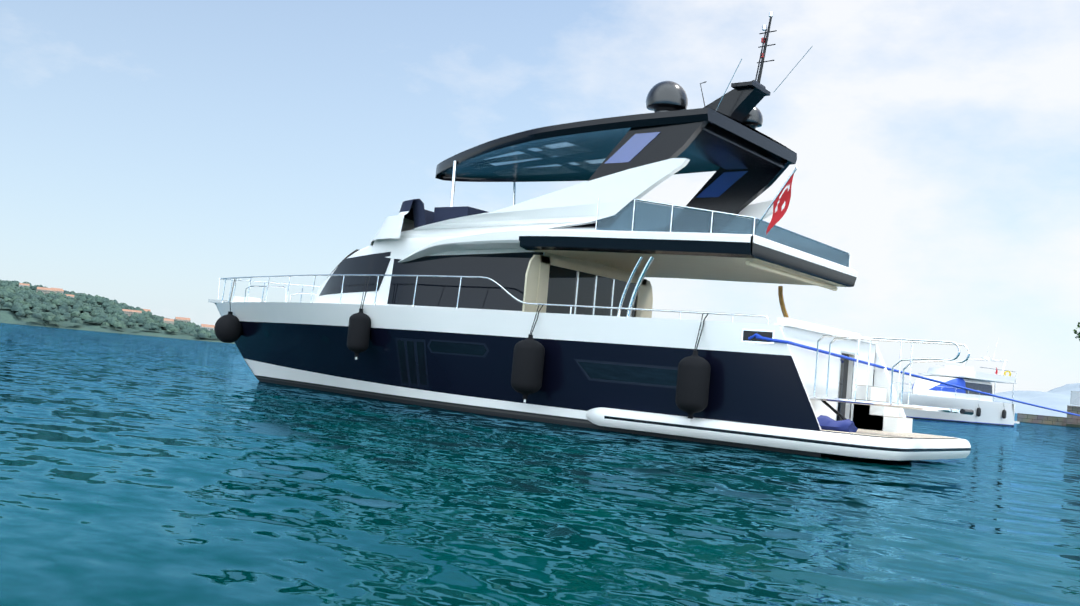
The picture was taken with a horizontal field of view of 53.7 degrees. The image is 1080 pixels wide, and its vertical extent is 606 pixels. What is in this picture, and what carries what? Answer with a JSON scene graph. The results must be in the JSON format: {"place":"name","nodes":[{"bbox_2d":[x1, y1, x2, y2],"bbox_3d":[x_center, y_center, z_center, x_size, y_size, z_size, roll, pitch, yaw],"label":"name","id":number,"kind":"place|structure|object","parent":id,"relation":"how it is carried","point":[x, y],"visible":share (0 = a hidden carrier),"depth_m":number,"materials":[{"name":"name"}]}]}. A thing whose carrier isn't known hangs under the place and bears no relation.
{"place":"outdoors","nodes":[
{"label":"outdoors","id":0,"kind":"place"},
{"bbox_2d":[0,280,234,343],"bbox_3d":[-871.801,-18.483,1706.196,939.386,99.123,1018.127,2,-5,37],"label":"shore hill","id":1,"kind":"structure","parent":0,"point":[25,303],"depth_m":1560.76,"materials":[{"name":"green plant"}]},
{"bbox_2d":[327,249,357,277],"bbox_3d":[-5.058,-0.681,30.150,2.700,1.387,3.040,2,-5,37],"label":"windshield edge","id":2,"kind":"object","parent":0,"point":[356,250],"visible":0.06,"depth_m":28.52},
{"bbox_2d":[0,323,1079,605],"bbox_3d":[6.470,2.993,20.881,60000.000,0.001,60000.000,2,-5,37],"label":"water","id":3,"kind":"structure","parent":0,"point":[146,471],"depth_m":8.63,"materials":[{"name":"teal liquid"}]},
{"bbox_2d":[215,302,912,456],"bbox_3d":[-2.007,1.916,27.484,21.549,3.160,5.510,2,-5,37],"label":"yacht hull","id":4,"kind":"object","parent":3,"relation":"on","point":[757,383],"visible":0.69,"depth_m":22.95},
{"bbox_2d":[214,275,710,421],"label":"boat fenders","id":5,"kind":"object","parent":4,"relation":"hanging from","point":[693,383],"visible":0.98,"depth_m":22.19,"materials":[{"name":"black rubber"}]},
{"bbox_2d":[313,241,639,311],"bbox_3d":[-2.624,-0.529,28.275,9.850,1.911,4.453,2,-5,37],"label":"cabin","id":6,"kind":"object","parent":4,"relation":"on","point":[506,269],"visible":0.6,"depth_m":25.43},
{"bbox_2d":[398,229,856,286],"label":"flybridge deck","id":7,"kind":"structure","parent":6,"relation":"on","point":[708,256],"depth_m":22.56,"materials":[{"name":"white plastic"}]},
{"bbox_2d":[208,274,768,323],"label":"yacht guard rails","id":8,"kind":"object","parent":4,"relation":"attached to","point":[242,299],"visible":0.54,"depth_m":26.08,"materials":[{"name":"silver metal"}]},
{"bbox_2d":[263,329,773,388],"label":"hull windows","id":9,"kind":"structure","parent":4,"relation":"in","point":[412,358],"depth_m":22.02,"materials":[{"name":"black glass"}]},
{"bbox_2d":[371,158,850,267],"bbox_3d":[0.850,-1.768,25.791,11.902,2.080,4.878,2,-5,37],"label":"yacht flybridge coaming","id":10,"kind":"object","parent":4,"relation":"on","point":[610,202],"visible":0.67,"depth_m":22.71,"materials":[{"name":"white plastic"}]},
{"bbox_2d":[435,107,796,228],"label":"hardtop roof","id":11,"kind":"structure","parent":10,"relation":"on","point":[747,164],"depth_m":24.52,"materials":[{"name":"black plastic"}]},
{"bbox_2d":[646,11,812,128],"bbox_3d":[4.150,-5.026,23.837,3.494,2.700,2.093,5,-4,-3],"label":"radar mast","id":12,"kind":"object","parent":11,"relation":"on","point":[740,101],"visible":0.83,"depth_m":23.31,"materials":[{"name":"black metal"}]},
{"bbox_2d":[758,165,797,234],"bbox_3d":[4.450,-1.944,20.213,0.822,1.329,0.110,2,-5,37],"label":"flag","id":13,"kind":"object","parent":10,"relation":"attached to","point":[780,202],"visible":0.96,"depth_m":20.14,"materials":[{"name":"red fabric"}]},
{"bbox_2d":[522,255,859,335],"bbox_3d":[3.521,0.342,23.478,5.810,2.170,5.257,2,-5,37],"label":"yacht cockpit","id":14,"kind":"object","parent":4,"relation":"attached to","point":[549,280],"visible":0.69,"depth_m":24.32,"materials":[{"name":"white plastic"}]},
{"bbox_2d":[586,407,970,460],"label":"swim platform","id":15,"kind":"structure","parent":4,"relation":"attached to","point":[903,446],"depth_m":19.59,"materials":[{"name":"white plastic"}]},
{"bbox_2d":[817,415,857,434],"bbox_3d":[5.323,2.281,19.764,0.945,0.382,0.597,2,-5,37],"label":"yacht canvas bundle","id":16,"kind":"object","parent":15,"relation":"on","point":[829,423],"visible":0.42,"depth_m":19.54,"materials":[{"name":"blue fabric"}]},
{"bbox_2d":[774,323,912,432],"bbox_3d":[6.162,1.598,21.300,1.150,1.930,5.104,2,-5,37],"label":"yacht stern","id":17,"kind":"object","parent":4,"relation":"attached to","point":[842,375],"visible":0.67,"depth_m":22.19,"materials":[{"name":"white plastic"}]},
{"bbox_2d":[748,333,1079,415],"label":"mooring line","id":18,"kind":"object","parent":4,"relation":"attached to","point":[757,336],"visible":1,"depth_m":23.33,"materials":[{"name":"blue fabric"}]},
{"bbox_2d":[893,341,1019,425],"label":"yacht","id":19,"kind":"object","parent":3,"relation":"on","point":[986,409],"visible":0.71,"depth_m":82.02,"materials":[{"name":"white plastic"}]},
{"bbox_2d":[1017,390,1079,427],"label":"quay wall","id":20,"kind":"structure","parent":3,"relation":"in","point":[1069,420],"depth_m":134.90,"materials":[{"name":"concrete"}]},
{"bbox_2d":[1073,322,1079,340],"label":"quay tree","id":21,"kind":"object","parent":20,"relation":"on","point":[1075,332],"visible":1,"depth_m":140.33,"materials":[{"name":"green plant"}]},
{"bbox_2d":[0,0,1079,393],"label":"sky","id":22,"kind":"structure","parent":0,"point":[153,153],"materials":[{"name":"blue"}]},
{"bbox_2d":[808,335,973,419],"bbox_3d":[6.496,1.542,19.851,2.940,1.761,0.640,2,-5,37],"label":"yacht passerelle","id":23,"kind":"object","parent":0,"point":[897,404],"visible":0.94,"depth_m":19.83,"materials":[{"name":"white metal"}]},
{"bbox_2d":[900,383,1079,416],"bbox_3d":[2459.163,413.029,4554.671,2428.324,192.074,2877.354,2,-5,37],"label":"mountain","id":24,"kind":"structure","parent":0,"point":[1057,398],"depth_m":4124.51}
]}

